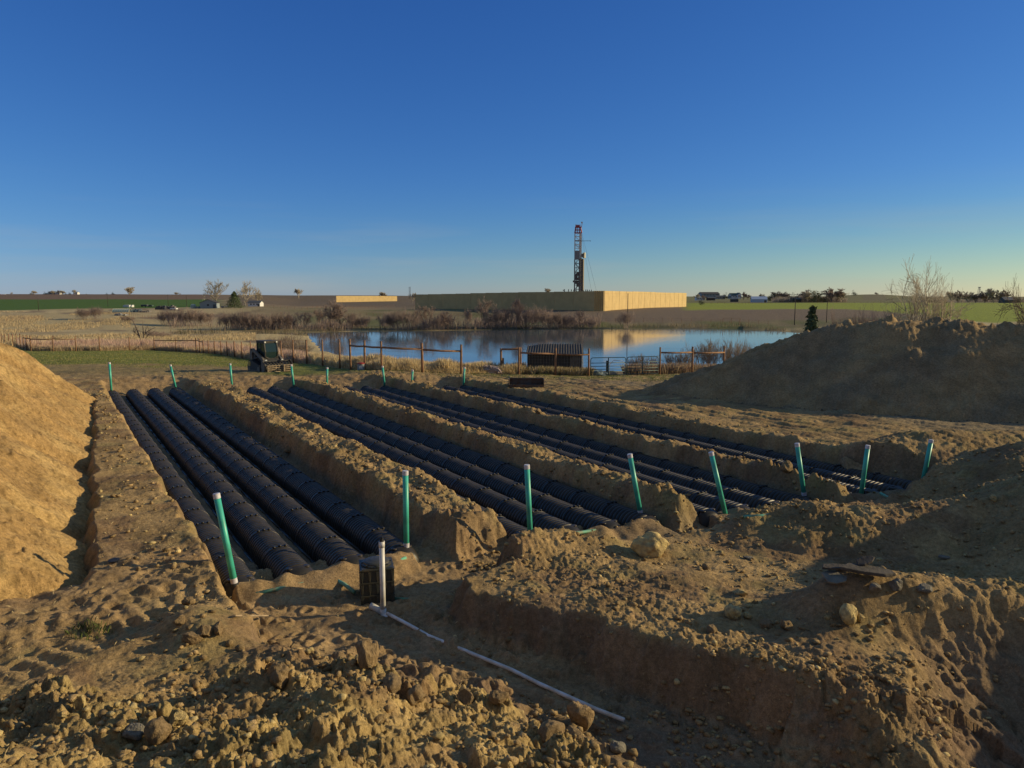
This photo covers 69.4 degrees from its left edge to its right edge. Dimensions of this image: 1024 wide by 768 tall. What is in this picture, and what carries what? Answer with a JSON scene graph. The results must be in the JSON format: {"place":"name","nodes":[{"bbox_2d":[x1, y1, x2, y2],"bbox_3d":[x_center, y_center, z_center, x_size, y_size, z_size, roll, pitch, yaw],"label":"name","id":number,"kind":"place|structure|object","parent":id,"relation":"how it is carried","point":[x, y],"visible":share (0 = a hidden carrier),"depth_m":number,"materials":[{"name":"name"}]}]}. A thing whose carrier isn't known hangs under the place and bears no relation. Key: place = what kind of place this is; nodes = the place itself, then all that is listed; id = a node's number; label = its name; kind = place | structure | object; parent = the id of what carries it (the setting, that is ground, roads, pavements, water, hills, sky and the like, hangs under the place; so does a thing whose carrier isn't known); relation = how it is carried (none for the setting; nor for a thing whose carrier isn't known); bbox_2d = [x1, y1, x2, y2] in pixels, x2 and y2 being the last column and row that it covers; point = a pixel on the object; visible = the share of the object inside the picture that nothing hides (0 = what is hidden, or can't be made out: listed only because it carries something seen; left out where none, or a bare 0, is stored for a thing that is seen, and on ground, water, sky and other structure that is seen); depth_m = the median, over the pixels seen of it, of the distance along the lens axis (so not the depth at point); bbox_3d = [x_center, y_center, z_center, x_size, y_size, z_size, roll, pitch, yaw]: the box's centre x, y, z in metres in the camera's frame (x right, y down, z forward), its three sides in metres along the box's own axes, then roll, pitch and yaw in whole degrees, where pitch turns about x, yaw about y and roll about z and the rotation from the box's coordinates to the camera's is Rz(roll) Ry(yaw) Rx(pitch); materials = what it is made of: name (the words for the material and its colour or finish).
{"place":"outdoors","nodes":[
{"label":"outdoors","id":0,"kind":"place"},
{"bbox_2d":[209,328,799,370],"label":"pond water","id":1,"kind":"structure","parent":0,"point":[481,345],"depth_m":206.60,"materials":[{"name":"blue liquid"}]},
{"bbox_2d":[0,294,1023,767],"bbox_3d":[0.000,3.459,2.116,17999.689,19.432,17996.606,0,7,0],"label":"ground","id":2,"kind":"structure","parent":0,"point":[626,658],"depth_m":11.36,"materials":[{"name":"soil"}]},
{"bbox_2d":[0,342,97,600],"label":"sand pile","id":3,"kind":"object","parent":2,"relation":"on","point":[46,426],"visible":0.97,"depth_m":16.85,"materials":[{"name":"sand"}]},
{"bbox_2d":[72,694,85,709],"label":"rock","id":4,"kind":"object","parent":2,"relation":"on","point":[78,702],"visible":0.88,"depth_m":6.54,"materials":[{"name":"stone"}]},
{"bbox_2d":[64,614,112,640],"bbox_3d":[-5.717,3.312,9.984,0.568,0.258,0.482,0,7,0],"label":"grass tuft","id":5,"kind":"object","parent":2,"relation":"on","point":[89,629],"visible":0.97,"depth_m":9.98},
{"bbox_2d":[1,334,196,351],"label":"wildlife fence","id":6,"kind":"object","parent":2,"relation":"on","point":[30,339],"visible":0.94,"depth_m":95.27,"materials":[{"name":"wood"}]},
{"bbox_2d":[0,311,255,346],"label":"marsh reeds","id":7,"kind":"object","parent":2,"relation":"on","point":[239,335],"visible":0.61,"depth_m":210.45,"materials":[{"name":"beige plant"}]},
{"bbox_2d":[121,723,144,740],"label":"rock","id":8,"kind":"object","parent":2,"relation":"on","point":[134,731],"visible":0.97,"depth_m":6.20,"materials":[{"name":"grey stone"}]},
{"bbox_2d":[144,716,171,744],"bbox_3d":[-2.945,2.888,6.149,0.209,0.214,0.209,13,13,28],"label":"dirt clod","id":9,"kind":"object","parent":2,"relation":"on","point":[158,730],"visible":1,"depth_m":6.09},
{"bbox_2d":[15,337,310,363],"bbox_3d":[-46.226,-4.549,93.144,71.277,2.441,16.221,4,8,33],"label":"tall dry grass","id":10,"kind":"structure","parent":2,"relation":"on","point":[85,348],"depth_m":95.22,"materials":[{"name":"plant"}]},
{"bbox_2d":[24,350,302,368],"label":"lawn grass","id":11,"kind":"structure","parent":2,"relation":"on","point":[180,357],"depth_m":67.77,"materials":[{"name":"plant"}]},
{"bbox_2d":[171,710,188,726],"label":"rock","id":12,"kind":"object","parent":2,"relation":"on","point":[180,717],"visible":0.98,"depth_m":6.34,"materials":[{"name":"stone"}]},
{"bbox_2d":[108,390,255,598],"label":"chamber line","id":13,"kind":"object","parent":2,"relation":"on","point":[178,490],"visible":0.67,"depth_m":17.34,"materials":[{"name":"black plastic"}]},
{"bbox_2d":[181,631,202,644],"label":"dirt clod","id":14,"kind":"object","parent":2,"relation":"on","point":[192,637],"visible":1,"depth_m":9.28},
{"bbox_2d":[183,307,203,325],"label":"bare shrub","id":15,"kind":"object","parent":2,"relation":"on","point":[195,317],"visible":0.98,"depth_m":283.61,"materials":[{"name":"brown plant"}]},
{"bbox_2d":[196,625,212,636],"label":"dirt clod","id":16,"kind":"object","parent":2,"relation":"on","point":[204,630],"visible":1,"depth_m":9.37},
{"bbox_2d":[200,299,219,308],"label":"metal shed","id":17,"kind":"structure","parent":2,"relation":"on","point":[209,303],"depth_m":420.48,"materials":[{"name":"grey"}]},
{"bbox_2d":[202,279,228,300],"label":"bare tree","id":18,"kind":"object","parent":2,"relation":"on","point":[215,293],"visible":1,"depth_m":497.86,"materials":[{"name":"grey plant"}]},
{"bbox_2d":[125,389,312,579],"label":"chamber line","id":19,"kind":"object","parent":2,"relation":"on","point":[259,541],"visible":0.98,"depth_m":17.77,"materials":[{"name":"black plastic"}]},
{"bbox_2d":[213,492,238,589],"bbox_3d":[-4.813,2.649,12.468,0.377,1.669,0.142,0,7,0],"label":"inspection port","id":20,"kind":"object","parent":2,"relation":"on","point":[234,581],"visible":0.99,"depth_m":12.43,"materials":[{"name":"green plastic"}]},
{"bbox_2d":[223,291,244,307],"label":"conifer","id":21,"kind":"object","parent":2,"relation":"on","point":[236,300],"visible":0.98,"depth_m":419.36,"materials":[{"name":"green plant"}]},
{"bbox_2d":[235,280,256,305],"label":"bare tree","id":22,"kind":"object","parent":2,"relation":"on","point":[244,288],"visible":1,"depth_m":495.86,"materials":[{"name":"beige plant"}]},
{"bbox_2d":[146,388,364,566],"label":"chamber line","id":23,"kind":"object","parent":2,"relation":"on","point":[308,535],"visible":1,"depth_m":18.42,"materials":[{"name":"black plastic"}]},
{"bbox_2d":[246,312,268,329],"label":"bare shrub","id":24,"kind":"object","parent":2,"relation":"on","point":[257,320],"visible":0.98,"depth_m":260.52,"materials":[{"name":"brown plant"}]},
{"bbox_2d":[247,340,292,371],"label":"track loader","id":25,"kind":"object","parent":2,"relation":"on","point":[264,354],"visible":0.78,"depth_m":48.29,"materials":[{"name":"grey metal"}]},
{"bbox_2d":[195,338,348,368],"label":"wildlife fence","id":26,"kind":"object","parent":2,"relation":"on","point":[306,346],"visible":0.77,"depth_m":63.07,"materials":[{"name":"wood"}]},
{"bbox_2d":[270,663,288,689],"bbox_3d":[-2.344,2.968,7.488,0.174,0.264,0.234,1,7,5],"label":"dirt clod","id":27,"kind":"object","parent":2,"relation":"on","point":[279,678],"visible":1,"depth_m":7.43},
{"bbox_2d":[168,387,419,562],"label":"chamber line","id":28,"kind":"object","parent":2,"relation":"on","point":[358,531],"visible":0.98,"depth_m":19.13,"materials":[{"name":"black plastic"}]},
{"bbox_2d":[319,298,344,327],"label":"bare tree","id":29,"kind":"object","parent":2,"relation":"on","point":[329,314],"visible":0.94,"depth_m":270.20,"materials":[{"name":"brown plant"}]},
{"bbox_2d":[336,296,396,301],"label":"sound wall","id":30,"kind":"structure","parent":2,"relation":"on","point":[362,298],"depth_m":1226.43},
{"bbox_2d":[355,639,378,669],"bbox_3d":[-1.660,3.076,8.434,0.259,0.362,0.328,5,6,-29],"label":"dirt clod","id":31,"kind":"object","parent":2,"relation":"on","point":[368,652],"visible":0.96,"depth_m":8.32,"materials":[{"name":"soil"}]},
{"bbox_2d":[359,556,394,604],"bbox_3d":[-2.307,3.347,12.604,0.590,0.790,0.590,-2,7,-14],"label":"pump vault","id":32,"kind":"object","parent":2,"relation":"on","point":[369,577],"visible":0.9,"depth_m":12.36,"materials":[{"name":"plastic"}]},
{"bbox_2d":[369,536,387,616],"bbox_3d":[-2.116,3.124,11.911,0.448,1.377,0.143,4,8,28],"label":"cleanout pipe","id":33,"kind":"object","parent":2,"relation":"on","point":[381,610],"visible":0.94,"depth_m":11.89,"materials":[{"name":"white plastic"}]},
{"bbox_2d":[165,312,601,330],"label":"bank thicket","id":34,"kind":"object","parent":2,"relation":"on","point":[336,324],"visible":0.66,"depth_m":276.12,"materials":[{"name":"brown plant"}]},
{"bbox_2d":[244,391,526,537],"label":"chamber line","id":35,"kind":"object","parent":2,"relation":"on","point":[510,527],"visible":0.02,"depth_m":15.65,"materials":[{"name":"black plastic"}]},
{"bbox_2d":[383,672,401,693],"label":"dirt clod","id":36,"kind":"object","parent":2,"relation":"on","point":[392,682],"visible":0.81,"depth_m":6.97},
{"bbox_2d":[385,308,408,329],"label":"bare shrub","id":37,"kind":"object","parent":2,"relation":"on","point":[398,313],"visible":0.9,"depth_m":269.99,"materials":[{"name":"brown plant"}]},
{"bbox_2d":[349,339,461,373],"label":"wildlife fence","id":38,"kind":"object","parent":2,"relation":"on","point":[364,346],"visible":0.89,"depth_m":45.60,"materials":[{"name":"wood"}]},
{"bbox_2d":[286,350,525,374],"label":"tall dry grass","id":39,"kind":"structure","parent":2,"relation":"on","point":[438,365],"depth_m":48.27,"materials":[{"name":"plant"}]},
{"bbox_2d":[402,470,409,547],"bbox_3d":[-2.048,2.457,14.262,0.143,1.609,0.142,0,7,0],"label":"inspection port","id":40,"kind":"object","parent":2,"relation":"on","point":[405,474],"visible":0.85,"depth_m":14.22,"materials":[{"name":"green plastic"}]},
{"bbox_2d":[246,386,579,530],"bbox_3d":[-6.316,1.753,27.534,0.872,0.457,28.791,-4,8,-32],"label":"chamber line","id":41,"kind":"object","parent":2,"relation":"on","point":[511,509],"visible":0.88,"depth_m":20.08,"materials":[{"name":"black plastic"}]},
{"bbox_2d":[401,309,424,329],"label":"bare shrub","id":42,"kind":"object","parent":2,"relation":"on","point":[410,319],"visible":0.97,"depth_m":270.79,"materials":[{"name":"brown plant"}]},
{"bbox_2d":[406,684,426,705],"bbox_3d":[-0.906,2.933,6.975,0.188,0.186,0.171,-3,8,-26],"label":"dirt clod","id":43,"kind":"object","parent":2,"relation":"on","point":[415,694],"visible":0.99,"depth_m":6.92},
{"bbox_2d":[412,303,436,328],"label":"bare tree","id":44,"kind":"object","parent":2,"relation":"on","point":[424,315],"visible":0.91,"depth_m":274.26,"materials":[{"name":"brown plant"}]},
{"bbox_2d":[267,386,620,529],"bbox_3d":[-5.321,1.731,27.735,0.868,0.454,28.459,-4,8,-32],"label":"chamber line","id":45,"kind":"object","parent":2,"relation":"on","point":[577,515],"visible":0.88,"depth_m":20.98,"materials":[{"name":"black plastic"}]},
{"bbox_2d":[456,688,474,703],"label":"dirt clod","id":46,"kind":"object","parent":2,"relation":"on","point":[465,696],"visible":0.87,"depth_m":7.32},
{"bbox_2d":[288,386,661,525],"bbox_3d":[-4.333,1.707,27.933,0.871,0.455,28.128,-4,8,-32],"label":"chamber line","id":47,"kind":"object","parent":2,"relation":"on","point":[622,515],"visible":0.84,"depth_m":21.37,"materials":[{"name":"black plastic"}]},
{"bbox_2d":[0,513,954,767],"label":"straw bits","id":48,"kind":"object","parent":2,"relation":"on","point":[205,700],"visible":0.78,"depth_m":9.61,"materials":[{"name":"beige plant"}]},
{"bbox_2d":[170,321,785,335],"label":"bank reeds","id":49,"kind":"object","parent":2,"relation":"on","point":[305,333],"visible":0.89,"depth_m":267.24,"materials":[{"name":"brown plant"}]},
{"bbox_2d":[469,296,496,325],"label":"bare tree","id":50,"kind":"object","parent":2,"relation":"on","point":[482,309],"visible":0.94,"depth_m":282.08,"materials":[{"name":"brown plant"}]},
{"bbox_2d":[0,624,972,767],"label":"rubble","id":51,"kind":"object","parent":2,"relation":"on","point":[103,714],"visible":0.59,"depth_m":7.39,"materials":[{"name":"soil"}]},
{"bbox_2d":[481,309,501,328],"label":"bare shrub","id":52,"kind":"object","parent":2,"relation":"on","point":[489,319],"visible":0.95,"depth_m":280.59,"materials":[{"name":"brown plant"}]},
{"bbox_2d":[488,690,508,703],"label":"dirt clod","id":53,"kind":"object","parent":2,"relation":"on","point":[497,697],"visible":1,"depth_m":7.30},
{"bbox_2d":[82,372,915,699],"bbox_3d":[-3.745,1.471,26.927,20.953,1.260,33.022,-4,8,-32],"label":"rubble","id":54,"kind":"object","parent":2,"relation":"on","point":[228,642],"visible":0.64,"depth_m":18.61,"materials":[{"name":"soil"}]},
{"bbox_2d":[492,304,517,327],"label":"bare shrub","id":55,"kind":"object","parent":2,"relation":"on","point":[506,315],"visible":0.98,"depth_m":281.43,"materials":[{"name":"brown plant"}]},
{"bbox_2d":[386,612,624,721],"bbox_3d":[-0.356,3.870,10.368,4.485,0.084,0.146,6,9,41],"label":"drain pipe","id":56,"kind":"object","parent":2,"relation":"on","point":[554,690],"visible":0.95,"depth_m":9.91,"materials":[{"name":"white plastic"}]},
{"bbox_2d":[359,368,675,381],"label":"weeds","id":57,"kind":"object","parent":2,"relation":"on","point":[549,374],"visible":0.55,"depth_m":45.20,"materials":[{"name":"brown plant"}]},
{"bbox_2d":[511,296,524,328],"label":"bare tree","id":58,"kind":"object","parent":2,"relation":"on","point":[516,307],"visible":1,"depth_m":281.16,"materials":[{"name":"brown plant"}]},
{"bbox_2d":[509,378,543,386],"bbox_3d":[0.724,-0.077,37.243,1.774,0.415,0.655,0,7,2],"label":"box blade","id":59,"kind":"object","parent":2,"relation":"on","point":[528,382],"visible":1,"depth_m":37.51,"materials":[{"name":"metal"}]},
{"bbox_2d":[524,464,532,530],"bbox_3d":[0.343,2.397,14.905,0.208,1.583,0.142,0,7,0],"label":"inspection port","id":60,"kind":"object","parent":2,"relation":"on","point":[528,495],"visible":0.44,"depth_m":14.85,"materials":[{"name":"green plastic"}]},
{"bbox_2d":[513,304,543,328],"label":"bare shrub","id":61,"kind":"object","parent":2,"relation":"on","point":[526,314],"visible":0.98,"depth_m":281.61,"materials":[{"name":"brown plant"}]},
{"bbox_2d":[527,304,548,328],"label":"bare shrub","id":62,"kind":"object","parent":2,"relation":"on","point":[539,312],"visible":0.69,"depth_m":283.20,"materials":[{"name":"brown plant"}]},
{"bbox_2d":[343,386,750,511],"bbox_3d":[-1.786,1.647,28.446,0.869,0.454,27.278,-4,8,-32],"label":"chamber line","id":63,"kind":"object","parent":2,"relation":"on","point":[704,499],"visible":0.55,"depth_m":20.98,"materials":[{"name":"black plastic"}]},
{"bbox_2d":[415,291,686,310],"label":"sound wall","id":64,"kind":"structure","parent":2,"relation":"on","point":[597,300],"depth_m":414.51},
{"bbox_2d":[537,719,564,742],"bbox_3d":[0.352,3.050,6.512,0.186,0.174,0.280,10,7,39],"label":"dirt clod","id":65,"kind":"object","parent":2,"relation":"on","point":[548,729],"visible":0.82,"depth_m":6.45,"materials":[{"name":"soil"}]},
{"bbox_2d":[518,347,589,375],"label":"wildlife fence","id":66,"kind":"object","parent":2,"relation":"on","point":[520,352],"visible":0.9,"depth_m":48.59,"materials":[{"name":"wood"}]},
{"bbox_2d":[527,343,583,373],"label":"corrugated shed","id":67,"kind":"structure","parent":2,"relation":"on","point":[546,360],"depth_m":50.51,"materials":[{"name":"metal"}]},
{"bbox_2d":[360,386,779,507],"bbox_3d":[-0.846,1.623,28.634,0.873,0.458,26.962,-4,8,-32],"label":"chamber line","id":68,"kind":"object","parent":2,"relation":"on","point":[736,494],"visible":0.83,"depth_m":22.74,"materials":[{"name":"black plastic"}]},
{"bbox_2d":[563,222,595,291],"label":"drilling rig","id":69,"kind":"object","parent":2,"relation":"on","point":[579,275],"visible":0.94,"depth_m":424.21},
{"bbox_2d":[567,700,594,730],"bbox_3d":[0.809,3.921,8.742,0.326,0.374,0.273,-1,7,-4],"label":"dirt clod","id":70,"kind":"object","parent":2,"relation":"on","point":[579,714],"visible":0.93,"depth_m":8.64,"materials":[{"name":"soil"}]},
{"bbox_2d":[379,385,812,501],"bbox_3d":[0.097,1.601,28.824,0.870,0.456,26.647,-4,8,-32],"label":"chamber line","id":71,"kind":"object","parent":2,"relation":"on","point":[730,481],"visible":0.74,"depth_m":23.31,"materials":[{"name":"black plastic"}]},
{"bbox_2d":[590,357,625,375],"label":"tube gate","id":72,"kind":"structure","parent":2,"relation":"on","point":[608,371],"depth_m":49.37,"materials":[{"name":"metal"}]},
{"bbox_2d":[610,740,625,753],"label":"rock","id":73,"kind":"object","parent":2,"relation":"on","point":[617,746],"visible":1,"depth_m":8.28,"materials":[{"name":"grey stone"}]},
{"bbox_2d":[614,309,635,328],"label":"bare shrub","id":74,"kind":"object","parent":2,"relation":"on","point":[626,318],"visible":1,"depth_m":287.90,"materials":[{"name":"brown plant"}]},
{"bbox_2d":[627,453,642,512],"bbox_3d":[2.756,2.272,16.474,0.414,1.479,0.142,0,7,0],"label":"inspection port","id":75,"kind":"object","parent":2,"relation":"on","point":[634,482],"visible":0.81,"depth_m":16.42,"materials":[{"name":"green plastic"}]},
{"bbox_2d":[630,531,668,557],"bbox_3d":[2.420,2.837,12.951,0.631,0.499,0.422,-4,8,-29],"label":"rock","id":76,"kind":"object","parent":2,"relation":"on","point":[651,544],"visible":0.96,"depth_m":12.85,"materials":[{"name":"stone"}]},
{"bbox_2d":[436,387,878,493],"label":"chamber line","id":77,"kind":"object","parent":2,"relation":"on","point":[852,488],"visible":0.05,"depth_m":18.93,"materials":[{"name":"black plastic"}]},
{"bbox_2d":[620,362,718,374],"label":"tall dry grass","id":78,"kind":"structure","parent":2,"relation":"on","point":[670,366],"depth_m":51.84,"materials":[{"name":"plant"}]},
{"bbox_2d":[442,385,904,491],"bbox_3d":[3.112,1.528,29.429,0.869,0.458,25.638,-4,8,-32],"label":"chamber line","id":79,"kind":"object","parent":2,"relation":"on","point":[855,480],"visible":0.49,"depth_m":24.11,"materials":[{"name":"black plastic"}]},
{"bbox_2d":[459,385,911,489],"bbox_3d":[3.969,1.508,29.602,0.866,0.457,25.353,-4,8,-32],"label":"chamber line","id":80,"kind":"object","parent":2,"relation":"on","point":[875,476],"visible":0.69,"depth_m":24.67,"materials":[{"name":"black plastic"}]},
{"bbox_2d":[659,346,724,373],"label":"wildlife fence","id":81,"kind":"object","parent":2,"relation":"on","point":[693,353],"visible":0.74,"depth_m":51.53,"materials":[{"name":"wood"}]},
{"bbox_2d":[684,339,720,365],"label":"bare willow","id":82,"kind":"object","parent":2,"relation":"on","point":[701,357],"visible":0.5,"depth_m":57.90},
{"bbox_2d":[692,503,718,526],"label":"chamber line","id":83,"kind":"object","parent":2,"relation":"on","point":[704,513],"visible":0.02,"depth_m":16.69,"materials":[{"name":"black plastic"}]},
{"bbox_2d":[696,338,738,363],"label":"bare willow","id":84,"kind":"object","parent":2,"relation":"on","point":[728,355],"visible":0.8,"depth_m":56.86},
{"bbox_2d":[708,451,727,513],"bbox_3d":[4.665,2.240,16.751,0.481,1.457,0.117,0,7,0],"label":"inspection port","id":85,"kind":"object","parent":2,"relation":"on","point":[717,481],"visible":1,"depth_m":16.71,"materials":[{"name":"green plastic"}]},
{"bbox_2d":[439,443,1023,747],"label":"rubble","id":86,"kind":"object","parent":2,"relation":"on","point":[713,654],"visible":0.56,"depth_m":11.23,"materials":[{"name":"soil"}]},
{"bbox_2d":[723,604,741,619],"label":"rock","id":87,"kind":"object","parent":2,"relation":"on","point":[730,611],"visible":1,"depth_m":10.35,"materials":[{"name":"stone"}]},
{"bbox_2d":[715,337,750,357],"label":"bare willow","id":88,"kind":"object","parent":2,"relation":"on","point":[745,349],"visible":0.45,"depth_m":57.77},
{"bbox_2d":[794,443,806,496],"bbox_3d":[7.031,2.124,17.998,0.382,1.414,0.142,0,7,0],"label":"inspection port","id":89,"kind":"object","parent":2,"relation":"on","point":[800,469],"visible":0.81,"depth_m":17.95,"materials":[{"name":"green plastic"}]},
{"bbox_2d":[803,305,817,331],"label":"conifer","id":90,"kind":"object","parent":2,"relation":"on","point":[811,323],"visible":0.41,"depth_m":63.61,"materials":[{"name":"green plant"}]},
{"bbox_2d":[637,314,1023,423],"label":"soil pile","id":91,"kind":"object","parent":2,"relation":"on","point":[939,368],"visible":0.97,"depth_m":30.52,"materials":[{"name":"soil"}]},
{"bbox_2d":[822,570,846,583],"bbox_3d":[4.541,2.713,10.394,0.351,0.035,0.320,-4,19,-11],"label":"stone slab","id":92,"kind":"object","parent":2,"relation":"on","point":[833,577],"depth_m":10.36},
{"bbox_2d":[839,603,857,624],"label":"rock","id":93,"kind":"object","parent":2,"relation":"on","point":[848,613],"visible":1,"depth_m":9.81,"materials":[{"name":"stone"}]},
{"bbox_2d":[840,456,862,469],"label":"dirt clod","id":94,"kind":"object","parent":2,"relation":"on","point":[847,463],"visible":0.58,"depth_m":20.90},
{"bbox_2d":[859,445,870,493],"bbox_3d":[8.605,2.141,18.073,0.222,1.327,0.117,0,7,0],"label":"inspection port","id":95,"kind":"object","parent":2,"relation":"on","point":[864,469],"visible":0.88,"depth_m":18.03,"materials":[{"name":"green plastic"}]},
{"bbox_2d":[840,563,895,576],"bbox_3d":[4.950,2.591,10.323,0.751,0.049,0.260,7,13,8],"label":"stone slab","id":96,"kind":"object","parent":2,"relation":"on","point":[868,570],"depth_m":10.26,"materials":[{"name":"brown stone"}]},
{"bbox_2d":[856,556,874,565],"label":"rock","id":97,"kind":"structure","parent":96,"relation":"on","point":[864,560],"depth_m":10.42,"materials":[{"name":"grey stone"}]},
{"bbox_2d":[888,578,902,590],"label":"rock","id":98,"kind":"object","parent":2,"relation":"on","point":[895,584],"visible":1,"depth_m":10.19,"materials":[{"name":"grey stone"}]},
{"bbox_2d":[771,295,1023,301],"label":"thicket","id":99,"kind":"object","parent":2,"relation":"on","point":[778,299],"visible":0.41,"depth_m":861.26,"materials":[{"name":"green plant"}]},
{"bbox_2d":[921,439,933,478],"bbox_3d":[10.676,2.058,19.075,0.297,1.286,0.142,0,7,0],"label":"inspection port","id":100,"kind":"object","parent":2,"relation":"on","point":[927,456],"visible":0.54,"depth_m":19.02,"materials":[{"name":"green plastic"}]},
{"bbox_2d":[880,257,975,321],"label":"bare tree","id":101,"kind":"object","parent":2,"relation":"on","point":[924,299],"visible":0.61,"depth_m":65.14,"materials":[{"name":"brown plant"}]},
{"bbox_2d":[994,276,1023,324],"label":"bare tree","id":102,"kind":"object","parent":2,"relation":"on","point":[1021,322],"visible":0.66,"depth_m":63.74,"materials":[{"name":"brown plant"}]},
{"bbox_2d":[0,0,1023,296],"label":"sky","id":103,"kind":"structure","parent":0,"point":[315,147],"materials":[{"name":"blue"}]},
{"bbox_2d":[513,365,593,375],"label":"tall dry grass","id":104,"kind":"structure","parent":0,"point":[571,371],"depth_m":49.22,"materials":[{"name":"plant"}]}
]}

